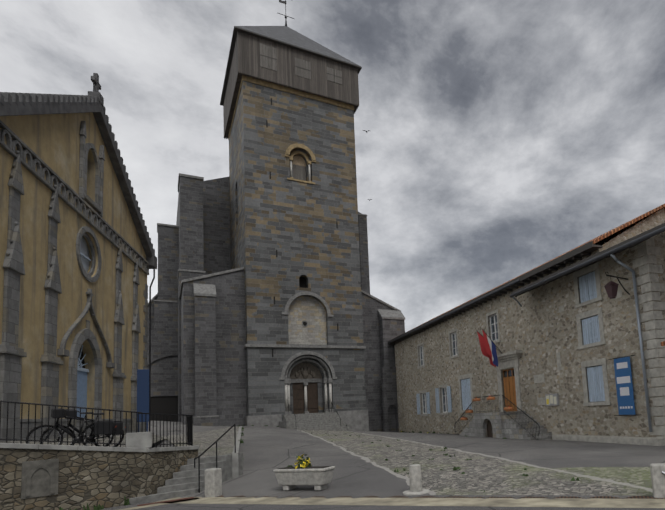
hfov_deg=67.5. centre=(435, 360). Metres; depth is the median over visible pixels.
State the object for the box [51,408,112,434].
bike bags
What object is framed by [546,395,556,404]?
town hall notice papers
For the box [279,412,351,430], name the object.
portal steps
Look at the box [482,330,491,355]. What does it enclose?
tricolore flag
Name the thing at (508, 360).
town hall stone trim
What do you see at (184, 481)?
street steps
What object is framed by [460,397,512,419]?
town hall pots
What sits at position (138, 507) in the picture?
curb
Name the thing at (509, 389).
town hall door
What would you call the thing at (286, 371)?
tower trim
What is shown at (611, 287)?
town hall lantern
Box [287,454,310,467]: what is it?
planter plant
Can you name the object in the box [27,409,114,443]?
bike frame
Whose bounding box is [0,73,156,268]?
church roof
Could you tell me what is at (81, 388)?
blue chapel door
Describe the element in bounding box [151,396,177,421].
gate
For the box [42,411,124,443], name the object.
bike frame
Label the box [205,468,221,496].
square bollard
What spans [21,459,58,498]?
terrace wall niche relief
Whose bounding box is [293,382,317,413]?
tower doors
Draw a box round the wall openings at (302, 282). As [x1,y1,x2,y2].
[266,98,337,411]
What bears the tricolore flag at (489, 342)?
attached to the town hall walls at (538, 329)
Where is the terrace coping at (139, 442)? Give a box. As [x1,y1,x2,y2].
[0,432,198,451]
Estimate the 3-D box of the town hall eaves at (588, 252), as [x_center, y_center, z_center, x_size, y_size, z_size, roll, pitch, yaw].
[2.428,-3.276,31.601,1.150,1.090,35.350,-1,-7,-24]
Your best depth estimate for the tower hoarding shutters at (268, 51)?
45.84 m
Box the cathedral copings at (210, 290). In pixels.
[148,173,404,417]
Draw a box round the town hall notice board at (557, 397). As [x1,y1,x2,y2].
[545,393,558,405]
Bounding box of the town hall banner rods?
[608,355,634,415]
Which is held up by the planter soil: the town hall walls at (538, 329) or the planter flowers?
the planter flowers
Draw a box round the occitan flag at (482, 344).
[477,332,495,366]
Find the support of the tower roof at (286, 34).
on the tower hoarding
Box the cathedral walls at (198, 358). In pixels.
[147,176,404,431]
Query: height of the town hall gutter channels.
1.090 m
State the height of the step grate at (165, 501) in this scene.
0.001 m
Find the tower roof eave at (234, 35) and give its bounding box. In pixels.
[220,26,361,105]
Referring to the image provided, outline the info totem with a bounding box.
[137,369,148,431]
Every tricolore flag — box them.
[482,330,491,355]
[487,336,493,359]
[491,341,497,366]
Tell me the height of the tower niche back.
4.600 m
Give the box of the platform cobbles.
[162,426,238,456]
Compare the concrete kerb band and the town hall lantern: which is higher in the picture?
the town hall lantern
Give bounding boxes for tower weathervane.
[278,0,293,25]
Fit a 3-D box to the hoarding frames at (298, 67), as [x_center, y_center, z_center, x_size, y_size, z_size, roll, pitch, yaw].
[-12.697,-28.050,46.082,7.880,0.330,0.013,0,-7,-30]
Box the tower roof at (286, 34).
[236,26,358,65]
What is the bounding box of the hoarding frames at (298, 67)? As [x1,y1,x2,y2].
[259,54,341,77]
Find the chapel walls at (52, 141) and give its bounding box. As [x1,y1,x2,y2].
[0,112,146,418]
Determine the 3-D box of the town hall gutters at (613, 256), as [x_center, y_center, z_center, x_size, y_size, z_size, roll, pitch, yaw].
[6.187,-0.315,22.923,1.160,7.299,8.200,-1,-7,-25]
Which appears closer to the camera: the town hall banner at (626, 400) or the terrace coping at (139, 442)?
the terrace coping at (139, 442)
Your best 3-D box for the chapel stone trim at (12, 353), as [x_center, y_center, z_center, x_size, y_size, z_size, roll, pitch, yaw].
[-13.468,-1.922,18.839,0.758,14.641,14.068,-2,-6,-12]
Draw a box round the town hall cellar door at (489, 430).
[487,420,492,436]
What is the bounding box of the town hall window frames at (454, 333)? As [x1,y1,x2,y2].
[420,314,497,413]
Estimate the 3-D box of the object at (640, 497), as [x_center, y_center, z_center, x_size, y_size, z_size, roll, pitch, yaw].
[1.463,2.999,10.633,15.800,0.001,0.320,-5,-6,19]
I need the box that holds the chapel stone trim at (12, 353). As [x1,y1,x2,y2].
[0,120,148,441]
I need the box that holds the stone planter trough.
[273,466,334,490]
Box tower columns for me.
[285,160,331,411]
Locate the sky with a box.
[0,0,664,332]
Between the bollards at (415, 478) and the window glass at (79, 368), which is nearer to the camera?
the bollards at (415, 478)
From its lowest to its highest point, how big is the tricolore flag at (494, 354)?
1.630 m
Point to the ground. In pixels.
(494, 467)
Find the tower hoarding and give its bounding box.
[223,31,358,138]
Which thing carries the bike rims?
on the terrace floor
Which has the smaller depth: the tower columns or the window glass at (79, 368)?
the window glass at (79, 368)
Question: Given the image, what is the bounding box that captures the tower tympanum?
[290,363,321,378]
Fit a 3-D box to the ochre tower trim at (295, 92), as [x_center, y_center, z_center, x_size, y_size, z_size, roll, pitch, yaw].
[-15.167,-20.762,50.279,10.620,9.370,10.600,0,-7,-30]
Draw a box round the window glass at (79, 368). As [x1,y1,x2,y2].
[77,252,90,371]
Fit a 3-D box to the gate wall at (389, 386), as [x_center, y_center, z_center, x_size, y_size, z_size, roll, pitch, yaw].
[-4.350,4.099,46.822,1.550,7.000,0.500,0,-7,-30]
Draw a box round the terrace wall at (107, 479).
[0,448,197,509]
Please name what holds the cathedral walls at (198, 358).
on the ground
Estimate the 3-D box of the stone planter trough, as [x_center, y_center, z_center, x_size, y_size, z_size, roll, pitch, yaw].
[-3.543,3.199,13.068,1.600,0.580,0.580,-5,-6,19]
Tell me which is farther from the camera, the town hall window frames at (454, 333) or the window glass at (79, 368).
the town hall window frames at (454, 333)
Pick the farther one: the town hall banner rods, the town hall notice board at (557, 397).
the town hall notice board at (557, 397)
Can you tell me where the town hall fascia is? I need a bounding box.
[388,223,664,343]
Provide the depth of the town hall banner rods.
20.52 m
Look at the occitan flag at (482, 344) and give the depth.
29.12 m
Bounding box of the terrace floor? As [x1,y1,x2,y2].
[0,433,164,446]
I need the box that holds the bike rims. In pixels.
[28,425,111,445]
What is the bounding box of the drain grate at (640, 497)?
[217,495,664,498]
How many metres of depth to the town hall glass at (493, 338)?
35.52 m
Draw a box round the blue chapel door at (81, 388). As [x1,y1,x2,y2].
[77,370,86,417]
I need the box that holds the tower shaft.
[229,81,365,420]
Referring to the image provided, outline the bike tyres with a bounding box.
[25,423,113,446]
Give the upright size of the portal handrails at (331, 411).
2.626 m
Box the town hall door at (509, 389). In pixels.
[503,368,516,411]
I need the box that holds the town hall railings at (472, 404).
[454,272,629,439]
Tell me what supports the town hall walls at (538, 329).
on the ground
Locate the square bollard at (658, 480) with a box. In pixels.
[650,463,664,497]
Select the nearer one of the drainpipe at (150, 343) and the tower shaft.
the drainpipe at (150, 343)
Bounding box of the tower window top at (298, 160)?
[293,156,305,166]
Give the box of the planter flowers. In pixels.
[295,454,311,468]
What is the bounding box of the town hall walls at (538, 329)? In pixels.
[394,208,664,436]
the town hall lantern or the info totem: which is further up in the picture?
the town hall lantern
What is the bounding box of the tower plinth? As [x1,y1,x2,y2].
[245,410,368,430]
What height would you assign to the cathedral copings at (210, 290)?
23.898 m
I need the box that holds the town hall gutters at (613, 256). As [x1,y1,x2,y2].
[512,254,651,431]
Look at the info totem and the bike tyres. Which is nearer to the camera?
the bike tyres
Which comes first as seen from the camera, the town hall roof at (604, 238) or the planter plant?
the planter plant
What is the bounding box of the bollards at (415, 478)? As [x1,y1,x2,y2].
[403,464,429,494]
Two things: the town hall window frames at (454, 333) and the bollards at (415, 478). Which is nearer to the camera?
the bollards at (415, 478)
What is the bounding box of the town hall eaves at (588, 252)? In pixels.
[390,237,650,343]
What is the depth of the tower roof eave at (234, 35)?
46.33 m
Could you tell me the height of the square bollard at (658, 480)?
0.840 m
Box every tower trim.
[228,75,353,184]
[244,291,365,414]
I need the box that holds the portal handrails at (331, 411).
[288,402,340,426]
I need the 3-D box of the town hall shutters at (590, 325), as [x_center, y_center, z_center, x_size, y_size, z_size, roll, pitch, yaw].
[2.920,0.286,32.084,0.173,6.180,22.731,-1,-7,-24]
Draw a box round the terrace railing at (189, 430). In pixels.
[0,400,235,492]
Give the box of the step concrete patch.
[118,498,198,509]
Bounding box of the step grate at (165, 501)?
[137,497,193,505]
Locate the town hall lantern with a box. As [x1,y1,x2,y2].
[604,281,618,298]
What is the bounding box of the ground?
[102,421,664,509]
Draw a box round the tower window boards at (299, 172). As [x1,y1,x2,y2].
[293,164,305,180]
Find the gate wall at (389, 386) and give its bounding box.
[381,367,398,431]
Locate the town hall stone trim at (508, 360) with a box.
[417,237,664,445]
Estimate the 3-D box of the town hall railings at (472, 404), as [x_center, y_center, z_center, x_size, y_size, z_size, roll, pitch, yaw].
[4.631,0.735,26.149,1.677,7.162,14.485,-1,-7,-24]
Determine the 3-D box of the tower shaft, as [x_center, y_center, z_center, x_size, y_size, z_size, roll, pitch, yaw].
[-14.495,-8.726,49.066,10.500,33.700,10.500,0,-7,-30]
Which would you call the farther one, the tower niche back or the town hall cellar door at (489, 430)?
the tower niche back
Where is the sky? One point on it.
(504, 138)
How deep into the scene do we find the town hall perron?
26.44 m
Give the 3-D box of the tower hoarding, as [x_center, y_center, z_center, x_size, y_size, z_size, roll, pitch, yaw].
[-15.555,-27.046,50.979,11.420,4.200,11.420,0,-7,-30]
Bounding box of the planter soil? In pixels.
[279,466,330,468]
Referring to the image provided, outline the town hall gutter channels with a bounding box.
[388,226,664,343]
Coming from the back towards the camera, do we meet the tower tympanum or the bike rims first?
the tower tympanum
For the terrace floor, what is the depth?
15.27 m
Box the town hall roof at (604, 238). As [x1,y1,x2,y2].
[407,204,664,331]
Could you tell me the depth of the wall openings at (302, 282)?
44.70 m
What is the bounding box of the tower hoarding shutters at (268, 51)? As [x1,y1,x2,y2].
[260,43,341,83]
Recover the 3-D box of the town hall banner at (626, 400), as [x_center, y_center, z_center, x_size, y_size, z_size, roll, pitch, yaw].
[7.974,1.076,20.358,0.020,2.400,0.900,-1,-7,-24]
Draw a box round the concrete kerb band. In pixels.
[153,497,664,507]
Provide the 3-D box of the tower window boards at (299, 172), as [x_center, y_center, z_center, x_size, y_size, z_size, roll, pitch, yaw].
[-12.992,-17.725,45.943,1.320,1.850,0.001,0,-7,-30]
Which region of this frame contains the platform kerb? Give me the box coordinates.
[232,426,241,477]
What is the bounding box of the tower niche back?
[288,296,326,344]
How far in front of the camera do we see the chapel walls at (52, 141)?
17.29 m
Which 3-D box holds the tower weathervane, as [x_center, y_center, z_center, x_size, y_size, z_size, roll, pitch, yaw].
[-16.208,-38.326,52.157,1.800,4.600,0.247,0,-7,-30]
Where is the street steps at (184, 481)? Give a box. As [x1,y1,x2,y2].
[129,453,242,503]
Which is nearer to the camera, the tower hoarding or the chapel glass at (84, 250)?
the chapel glass at (84, 250)
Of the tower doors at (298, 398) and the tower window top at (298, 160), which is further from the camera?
the tower window top at (298, 160)
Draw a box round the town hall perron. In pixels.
[459,411,551,439]
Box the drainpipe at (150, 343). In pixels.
[149,268,154,423]
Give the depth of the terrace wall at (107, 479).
12.05 m
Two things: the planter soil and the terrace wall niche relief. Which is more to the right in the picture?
the planter soil
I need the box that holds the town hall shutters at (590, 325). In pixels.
[416,271,604,413]
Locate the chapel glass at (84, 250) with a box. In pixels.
[80,235,89,272]
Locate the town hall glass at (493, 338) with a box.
[420,315,514,412]
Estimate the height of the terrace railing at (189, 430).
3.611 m
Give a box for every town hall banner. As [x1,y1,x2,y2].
[614,357,635,414]
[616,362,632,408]

